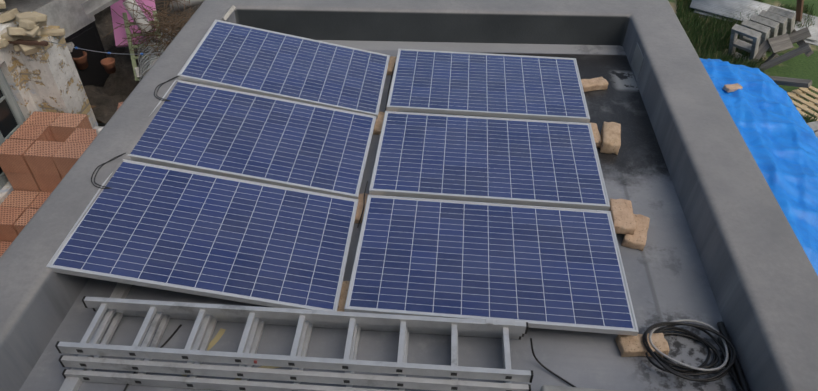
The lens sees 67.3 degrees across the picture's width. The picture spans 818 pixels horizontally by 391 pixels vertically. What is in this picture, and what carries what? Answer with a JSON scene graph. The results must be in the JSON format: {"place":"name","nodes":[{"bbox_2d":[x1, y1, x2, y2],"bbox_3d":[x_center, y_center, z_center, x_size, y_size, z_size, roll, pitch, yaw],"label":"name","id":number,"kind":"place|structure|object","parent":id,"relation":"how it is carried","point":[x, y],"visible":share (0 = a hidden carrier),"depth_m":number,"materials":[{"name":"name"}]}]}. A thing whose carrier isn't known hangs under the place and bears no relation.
{"place":"outdoors","nodes":[
{"label":"outdoors","id":0,"kind":"place"},
{"bbox_2d":[14,208,37,233],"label":"clay block","id":1,"kind":"object","parent":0,"point":[20,224],"depth_m":6.13,"materials":[{"name":"orange brick"}]},
{"bbox_2d":[8,39,47,45],"bbox_3d":[-3.962,-1.547,6.178,0.651,0.036,0.035,3,42,0],"label":"iron bar","id":2,"kind":"object","parent":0,"point":[31,42],"visible":0.78,"depth_m":6.17,"materials":[{"name":"brown metal"}]},
{"bbox_2d":[9,124,54,140],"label":"clay block","id":3,"kind":"object","parent":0,"point":[33,132],"depth_m":6.43,"materials":[{"name":"orange brick"}]},
{"bbox_2d":[19,40,736,390],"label":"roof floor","id":4,"kind":"structure","parent":0,"point":[665,274],"depth_m":3.65,"materials":[{"name":"grey concrete"}]},
{"bbox_2d":[181,328,278,379],"bbox_3d":[-0.762,0.945,3.375,0.900,0.002,0.338,10,42,10],"label":"strap","id":5,"kind":"object","parent":4,"relation":"on","point":[215,340],"visible":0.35,"depth_m":3.49,"materials":[{"name":"beige"}]},
{"bbox_2d":[55,282,533,390],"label":"ladder","id":6,"kind":"object","parent":4,"relation":"on","point":[92,348],"visible":1,"depth_m":3.25,"materials":[{"name":"metal"}]},
{"bbox_2d":[337,281,349,311],"bbox_3d":[-0.407,0.630,3.708,0.133,0.056,0.271,8,42,8],"label":"brick","id":7,"kind":"object","parent":4,"relation":"on","point":[343,295],"visible":0.15,"depth_m":3.70,"materials":[{"name":"beige brick"}]},
{"bbox_2d":[354,193,368,222],"bbox_3d":[-0.337,0.090,4.321,0.133,0.056,0.271,5,42,4],"label":"brick","id":8,"kind":"object","parent":4,"relation":"on","point":[359,207],"visible":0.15,"depth_m":4.29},
{"bbox_2d":[373,112,384,133],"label":"brick","id":9,"kind":"object","parent":4,"relation":"on","point":[378,124],"visible":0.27,"depth_m":5.06,"materials":[{"name":"beige brick"}]},
{"bbox_2d":[177,19,389,118],"bbox_3d":[-1.028,-1.135,5.398,1.650,0.039,0.990,11,42,-4],"label":"panel","id":10,"kind":"object","parent":9,"relation":"on","point":[239,57],"visible":0.96,"depth_m":5.34,"materials":[{"name":"blue glass"}]},
{"bbox_2d":[386,56,396,74],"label":"brick","id":11,"kind":"object","parent":4,"relation":"on","point":[392,60],"visible":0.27,"depth_m":5.78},
{"bbox_2d":[0,0,817,390],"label":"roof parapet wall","id":12,"kind":"structure","parent":4,"relation":"on","point":[760,274],"depth_m":4.28,"materials":[{"name":"grey concrete"}]},
{"bbox_2d":[41,39,162,54],"bbox_3d":[-2.722,-1.434,5.761,2.067,0.369,0.022,15,43,15],"label":"strung wire","id":13,"kind":"object","parent":12,"relation":"attached to","point":[104,52],"visible":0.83,"depth_m":5.91,"materials":[{"name":"grey metal"}]},
{"bbox_2d":[46,159,357,310],"bbox_3d":[-1.201,0.229,3.891,1.650,0.039,0.990,10,41,-4],"label":"panel","id":14,"kind":"object","parent":12,"relation":"on","point":[192,232],"visible":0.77,"depth_m":3.82,"materials":[{"name":"blue glass"}]},
{"bbox_2d":[127,79,375,198],"bbox_3d":[-1.125,-0.452,4.648,1.650,0.039,0.990,10,42,-2],"label":"panel","id":15,"kind":"object","parent":12,"relation":"on","point":[207,129],"visible":0.85,"depth_m":4.58,"materials":[{"name":"blue glass"}]},
{"bbox_2d":[631,43,643,79],"bbox_3d":[2.118,-1.243,5.701,0.008,0.230,0.300,4,42,3],"label":"flashing plate","id":16,"kind":"object","parent":12,"relation":"attached to","point":[637,61],"visible":0.86,"depth_m":5.69,"materials":[{"name":"grey metal"}]},
{"bbox_2d":[91,64,749,390],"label":"cables","id":17,"kind":"object","parent":4,"relation":"on","point":[733,368],"visible":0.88,"depth_m":3.42,"materials":[{"name":"black plastic"}]},
{"bbox_2d":[387,49,589,122],"bbox_3d":[0.680,-0.986,5.377,1.650,0.038,0.990,4,42,3],"label":"panel","id":18,"kind":"object","parent":4,"relation":"on","point":[493,85],"visible":1,"depth_m":5.31,"materials":[{"name":"blue glass"}]},
{"bbox_2d":[369,111,609,210],"bbox_3d":[0.587,-0.293,4.599,1.650,0.038,0.990,4,42,3],"label":"panel","id":19,"kind":"object","parent":4,"relation":"on","point":[497,160],"visible":1,"depth_m":4.53,"materials":[{"name":"blue glass"}]},
{"bbox_2d":[540,385,614,390],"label":"ledge","id":20,"kind":"object","parent":4,"relation":"on","point":[552,388],"visible":1,"depth_m":3.16,"materials":[{"name":"concrete"}]},
{"bbox_2d":[581,77,607,91],"bbox_3d":[1.666,-1.011,5.597,0.271,0.075,0.133,-10,43,-12],"label":"brick","id":21,"kind":"object","parent":4,"relation":"on","point":[597,83],"visible":0.77,"depth_m":5.56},
{"bbox_2d":[590,122,601,147],"bbox_3d":[1.487,-0.490,5.005,0.120,0.075,0.271,3,41,2],"label":"brick","id":22,"kind":"object","parent":4,"relation":"on","point":[597,138],"visible":0.42,"depth_m":4.95,"materials":[{"name":"beige brick"}]},
{"bbox_2d":[600,121,620,154],"bbox_3d":[1.623,-0.463,4.946,0.146,0.120,0.312,11,42,11],"label":"brick","id":23,"kind":"object","parent":4,"relation":"on","point":[611,137],"visible":0.94,"depth_m":4.87,"materials":[{"name":"beige brick"}]},
{"bbox_2d":[621,214,649,250],"bbox_3d":[1.542,0.244,4.175,0.146,0.075,0.298,16,44,16],"label":"brick","id":24,"kind":"object","parent":4,"relation":"on","point":[637,239],"visible":0.71,"depth_m":4.10,"materials":[{"name":"beige brick"}]},
{"bbox_2d":[609,199,635,234],"bbox_3d":[1.449,0.142,4.189,0.153,0.075,0.298,7,42,6],"label":"brick","id":25,"kind":"object","parent":24,"relation":"on","point":[621,210],"visible":0.85,"depth_m":4.14,"materials":[{"name":"beige brick"}]},
{"bbox_2d":[615,333,668,357],"bbox_3d":[1.323,0.847,3.488,0.271,0.075,0.133,1,41,-1],"label":"brick","id":26,"kind":"object","parent":4,"relation":"on","point":[630,346],"visible":0.79,"depth_m":3.46,"materials":[{"name":"beige brick"}]},
{"bbox_2d":[344,195,638,335],"bbox_3d":[0.496,0.389,3.840,1.650,0.038,0.990,4,42,3],"label":"panel","id":27,"kind":"object","parent":26,"relation":"on","point":[555,268],"visible":0.9,"depth_m":3.77,"materials":[{"name":"blue glass"}]},
{"bbox_2d":[98,0,817,126],"bbox_3d":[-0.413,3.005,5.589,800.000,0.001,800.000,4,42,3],"label":"ground","id":28,"kind":"structure","parent":0,"point":[802,66],"depth_m":12.05,"materials":[{"name":"green plant"}]},
{"bbox_2d":[0,12,97,204],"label":"wall","id":29,"kind":"structure","parent":28,"relation":"on","point":[45,78],"depth_m":6.54,"materials":[{"name":"paint"}]},
{"bbox_2d":[0,67,25,189],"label":"old window","id":30,"kind":"structure","parent":29,"relation":"on","point":[12,118],"depth_m":6.45,"materials":[{"name":"white wood"}]},
{"bbox_2d":[0,0,64,55],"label":"stones","id":31,"kind":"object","parent":29,"relation":"on","point":[32,24],"depth_m":6.19,"materials":[{"name":"stone"}]},
{"bbox_2d":[84,0,201,123],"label":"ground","id":32,"kind":"structure","parent":28,"relation":"on","point":[120,84],"depth_m":7.96,"materials":[{"name":"brown soil"}]},
{"bbox_2d":[0,0,109,86],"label":"wall","id":33,"kind":"structure","parent":32,"relation":"on","point":[74,21],"depth_m":7.36,"materials":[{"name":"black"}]},
{"bbox_2d":[67,42,73,51],"bbox_3d":[-4.288,-1.596,7.027,0.973,0.048,0.114,-10,56,9],"label":"junk board","id":34,"kind":"object","parent":33,"relation":"attached to","point":[70,44],"visible":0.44,"depth_m":6.95,"materials":[{"name":"grey wood"}]},
{"bbox_2d":[72,51,87,69],"bbox_3d":[-4.008,-1.641,7.498,0.195,0.176,0.195,4,42,3],"label":"terracotta pot","id":35,"kind":"object","parent":33,"relation":"on","point":[81,63],"visible":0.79,"depth_m":7.46,"materials":[{"name":"orange ceramic"}]},
{"bbox_2d":[100,57,115,73],"bbox_3d":[-3.616,-1.560,7.421,0.165,0.148,0.165,4,42,3],"label":"terracotta pot","id":36,"kind":"object","parent":32,"relation":"on","point":[108,63],"visible":1,"depth_m":7.40,"materials":[{"name":"orange ceramic"}]},
{"bbox_2d":[134,67,145,77],"bbox_3d":[-3.046,-1.537,7.587,0.636,0.115,0.072,-14,0,-37],"label":"junk board","id":37,"kind":"object","parent":32,"relation":"on","point":[136,69],"visible":0.21,"depth_m":7.38,"materials":[{"name":"white"}]},
{"bbox_2d":[122,12,138,80],"bbox_3d":[-3.350,-1.792,7.407,0.045,0.823,0.030,-11,2,-13],"label":"green rack","id":38,"kind":"object","parent":37,"relation":"on","point":[134,64],"visible":0.71,"depth_m":7.39,"materials":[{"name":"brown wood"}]},
{"bbox_2d":[103,0,200,60],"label":"dry stem tangle","id":39,"kind":"object","parent":32,"relation":"on","point":[165,24],"visible":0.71,"depth_m":7.15,"materials":[{"name":"brown plant"}]},
{"bbox_2d":[81,0,118,17],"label":"junk board","id":40,"kind":"object","parent":39,"relation":"attached to","point":[91,8],"visible":1,"depth_m":7.05,"materials":[{"name":"grey wood"}]},
{"bbox_2d":[122,0,152,34],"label":"cement pipe","id":41,"kind":"object","parent":39,"relation":"attached to","point":[140,16],"visible":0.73,"depth_m":7.19,"materials":[{"name":"white concrete"}]},
{"bbox_2d":[170,0,203,13],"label":"cement pipe","id":42,"kind":"object","parent":39,"relation":"attached to","point":[192,3],"visible":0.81,"depth_m":7.38,"materials":[{"name":"grey concrete"}]},
{"bbox_2d":[137,25,174,80],"bbox_3d":[-3.010,-1.617,7.430,0.488,0.487,1.016,-13,43,-15],"label":"wire roll","id":43,"kind":"object","parent":32,"relation":"on","point":[147,63],"visible":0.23,"depth_m":7.28,"materials":[{"name":"grey metal"}]},
{"bbox_2d":[110,0,157,46],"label":"cloth","id":44,"kind":"object","parent":43,"relation":"on","point":[119,33],"visible":0.3,"depth_m":7.63,"materials":[{"name":"pink fabric"}]},
{"bbox_2d":[128,32,158,36],"bbox_3d":[-3.206,-1.949,7.432,0.345,0.025,0.035,-7,42,-9],"label":"green rack rung","id":45,"kind":"object","parent":43,"relation":"on","point":[142,34],"visible":0.43,"depth_m":7.41,"materials":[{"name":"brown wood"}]},
{"bbox_2d":[132,43,158,47],"bbox_3d":[-3.181,-1.814,7.436,0.345,0.025,0.035,-7,42,-9],"label":"green rack rung","id":46,"kind":"object","parent":43,"relation":"on","point":[136,46],"visible":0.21,"depth_m":7.41,"materials":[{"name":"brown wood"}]},
{"bbox_2d":[152,10,163,48],"bbox_3d":[-3.013,-1.836,7.464,0.045,0.823,0.030,-11,2,-13],"label":"green rack","id":47,"kind":"object","parent":43,"relation":"on","point":[155,24],"visible":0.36,"depth_m":7.44,"materials":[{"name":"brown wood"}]},
{"bbox_2d":[146,5,235,72],"bbox_3d":[-2.324,-1.602,6.427,1.729,0.035,0.200,-12,44,43],"label":"plank","id":48,"kind":"object","parent":43,"relation":"on","point":[228,12],"visible":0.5,"depth_m":5.86,"materials":[{"name":"grey wood"}]},
{"bbox_2d":[728,24,760,59],"bbox_3d":[6.446,-2.883,11.833,0.140,0.850,0.500,-48,56,-8],"label":"lattice block","id":49,"kind":"object","parent":28,"relation":"on","point":[735,42],"depth_m":11.69,"materials":[{"name":"concrete"}]},
{"bbox_2d":[676,0,816,122],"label":"grass tufts","id":50,"kind":"object","parent":28,"relation":"on","point":[708,36],"visible":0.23,"depth_m":12.69,"materials":[{"name":"green plant"}]},
{"bbox_2d":[690,0,817,45],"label":"corrugated sheets","id":51,"kind":"object","parent":28,"relation":"on","point":[718,7],"visible":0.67,"depth_m":13.38,"materials":[{"name":"grey metal"}]},
{"bbox_2d":[739,19,769,57],"bbox_3d":[6.753,-3.052,12.047,0.500,0.850,0.140,37,84,34],"label":"lattice block","id":52,"kind":"object","parent":28,"relation":"on","point":[763,30],"depth_m":11.73,"materials":[{"name":"concrete"}]},
{"bbox_2d":[747,39,769,62],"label":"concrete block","id":53,"kind":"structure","parent":28,"relation":"on","point":[764,47],"depth_m":11.78,"materials":[{"name":"grey concrete"}]},
{"bbox_2d":[767,33,792,53],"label":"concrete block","id":54,"kind":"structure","parent":53,"relation":"on","point":[783,42],"depth_m":11.64,"materials":[{"name":"grey concrete"}]},
{"bbox_2d":[700,58,817,274],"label":"tarp pile","id":55,"kind":"object","parent":28,"relation":"on","point":[777,133],"visible":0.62,"depth_m":8.52,"materials":[{"name":"blue plastic"}]},
{"bbox_2d":[723,83,742,92],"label":"brick on tarp","id":56,"kind":"object","parent":55,"relation":"on","point":[728,88],"visible":0.94,"depth_m":9.37,"materials":[{"name":"beige brick"}]},
{"bbox_2d":[750,14,778,51],"bbox_3d":[7.060,-3.221,12.263,0.500,0.850,0.140,37,87,34],"label":"lattice block","id":57,"kind":"object","parent":28,"relation":"on","point":[773,25],"depth_m":11.92,"materials":[{"name":"concrete"}]},
{"bbox_2d":[765,53,778,62],"bbox_3d":[6.962,-2.595,11.842,0.100,0.319,0.100,24,33,-17],"label":"timber","id":58,"kind":"object","parent":28,"relation":"on","point":[772,56],"visible":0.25,"depth_m":11.78,"materials":[{"name":"grey wood"}]},
{"bbox_2d":[759,10,787,35],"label":"lattice block","id":59,"kind":"object","parent":28,"relation":"on","point":[781,20],"depth_m":12.15,"materials":[{"name":"concrete"}]},
{"bbox_2d":[767,5,795,33],"bbox_3d":[7.675,-3.557,12.697,0.500,0.850,0.140,37,93,34],"label":"lattice block","id":60,"kind":"object","parent":28,"relation":"on","point":[789,15],"depth_m":12.37,"materials":[{"name":"concrete"}]},
{"bbox_2d":[758,43,810,70],"bbox_3d":[6.888,-2.522,11.397,0.992,0.080,0.140,-27,21,42],"label":"timber","id":61,"kind":"object","parent":28,"relation":"on","point":[786,56],"visible":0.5,"depth_m":11.30,"materials":[{"name":"grey wood"}]},
{"bbox_2d":[769,76,811,87],"bbox_3d":[6.834,-2.081,11.198,0.140,0.090,0.886,-36,33,-21],"label":"timber","id":62,"kind":"object","parent":28,"relation":"on","point":[795,82],"visible":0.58,"depth_m":11.05,"materials":[{"name":"grey wood"}]},
{"bbox_2d":[796,0,803,21],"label":"rusty post","id":63,"kind":"object","parent":28,"relation":"on","point":[799,8],"visible":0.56,"depth_m":12.36,"materials":[{"name":"brown metal"}]},
{"bbox_2d":[787,86,817,120],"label":"pallet","id":64,"kind":"object","parent":28,"relation":"on","point":[806,106],"visible":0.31,"depth_m":10.89,"materials":[{"name":"brown wood"}]},
{"bbox_2d":[791,29,813,56],"bbox_3d":[7.811,-3.195,12.389,0.060,0.120,2.478,41,34,-4],"label":"timber","id":65,"kind":"object","parent":28,"relation":"on","point":[802,43],"visible":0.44,"depth_m":11.83,"materials":[{"name":"grey wood"}]},
{"bbox_2d":[788,27,810,43],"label":"concrete block","id":66,"kind":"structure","parent":65,"relation":"on","point":[799,35],"depth_m":11.90,"materials":[{"name":"grey concrete"}]},
{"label":"clay block","id":67,"kind":"object","parent":28,"relation":"on","visible":0},
{"bbox_2d":[4,172,40,190],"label":"clay block","id":68,"kind":"object","parent":67,"relation":"on","point":[23,181],"depth_m":6.37,"materials":[{"name":"orange brick"}]},
{"bbox_2d":[0,139,34,173],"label":"clay block","id":69,"kind":"object","parent":68,"relation":"on","point":[12,157],"depth_m":6.22,"materials":[{"name":"orange brick"}]},
{"bbox_2d":[32,173,61,191],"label":"clay block","id":70,"kind":"object","parent":67,"relation":"on","point":[48,183],"depth_m":6.34,"materials":[{"name":"orange brick"}]},
{"bbox_2d":[24,140,63,174],"bbox_3d":[-3.689,-0.386,6.288,0.300,0.238,0.250,4,42,3],"label":"clay block","id":71,"kind":"object","parent":70,"relation":"on","point":[38,155],"depth_m":6.20,"materials":[{"name":"orange brick"}]},
{"bbox_2d":[96,127,103,134],"bbox_3d":[-3.048,-0.364,6.502,0.435,0.815,0.248,-20,46,-23],"label":"white tub panel","id":72,"kind":"object","parent":67,"relation":"on","point":[99,129],"visible":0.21,"depth_m":6.24,"materials":[{"name":"plastic"}]},
{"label":"clay block","id":73,"kind":"object","parent":67,"relation":"on","visible":0},
{"bbox_2d":[0,190,39,208],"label":"clay block","id":74,"kind":"object","parent":73,"relation":"on","point":[20,199],"depth_m":6.35,"materials":[{"name":"orange brick"}]},
{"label":"clay block","id":75,"kind":"object","parent":67,"relation":"on","visible":0},
{"bbox_2d":[23,111,59,141],"bbox_3d":[-3.950,-0.739,6.683,0.300,0.238,0.250,3,42,3],"label":"clay block","id":76,"kind":"object","parent":75,"relation":"on","point":[42,118],"depth_m":6.60,"materials":[{"name":"orange brick"}]},
{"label":"clay block","id":77,"kind":"object","parent":67,"relation":"on","visible":0},
{"bbox_2d":[29,192,51,208],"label":"clay block","id":78,"kind":"object","parent":77,"relation":"on","point":[39,200],"depth_m":6.34,"materials":[{"name":"orange brick"}]},
{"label":"clay block","id":79,"kind":"object","parent":67,"relation":"on","visible":0},
{"bbox_2d":[50,113,92,141],"bbox_3d":[-3.651,-0.719,6.666,0.300,0.238,0.250,4,42,4],"label":"clay block","id":80,"kind":"object","parent":79,"relation":"on","point":[63,126],"depth_m":6.58,"materials":[{"name":"orange brick"}]},
{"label":"clay block","id":81,"kind":"object","parent":67,"relation":"on","visible":0},
{"bbox_2d":[0,241,11,256],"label":"clay block","id":82,"kind":"object","parent":81,"relation":"on","point":[4,245],"depth_m":6.17,"materials":[{"name":"orange brick"}]},
{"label":"clay block","id":83,"kind":"object","parent":67,"relation":"on","visible":0},
{"bbox_2d":[53,142,89,175],"bbox_3d":[-3.395,-0.368,6.274,0.300,0.238,0.250,4,42,3],"label":"clay block","id":84,"kind":"object","parent":83,"relation":"on","point":[66,156],"depth_m":6.18,"materials":[{"name":"orange brick"}]},
{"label":"clay block","id":85,"kind":"object","parent":67,"relation":"on","visible":0},
{"bbox_2d":[65,128,96,143],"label":"clay block","id":86,"kind":"object","parent":85,"relation":"on","point":[82,135],"depth_m":6.37,"materials":[{"name":"orange brick"}]},
{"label":"grey block","id":87,"kind":"object","parent":28,"relation":"on","visible":0},
{"bbox_2d":[806,121,817,132],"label":"grey block","id":88,"kind":"object","parent":87,"relation":"on","point":[813,125],"depth_m":9.79,"materials":[{"name":"concrete"}]},
{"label":"clay block","id":89,"kind":"object","parent":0,"visible":0},
{"bbox_2d":[0,206,25,240],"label":"clay block","id":90,"kind":"object","parent":89,"relation":"on","point":[9,216],"depth_m":6.16,"materials":[{"name":"orange brick"}]}
]}

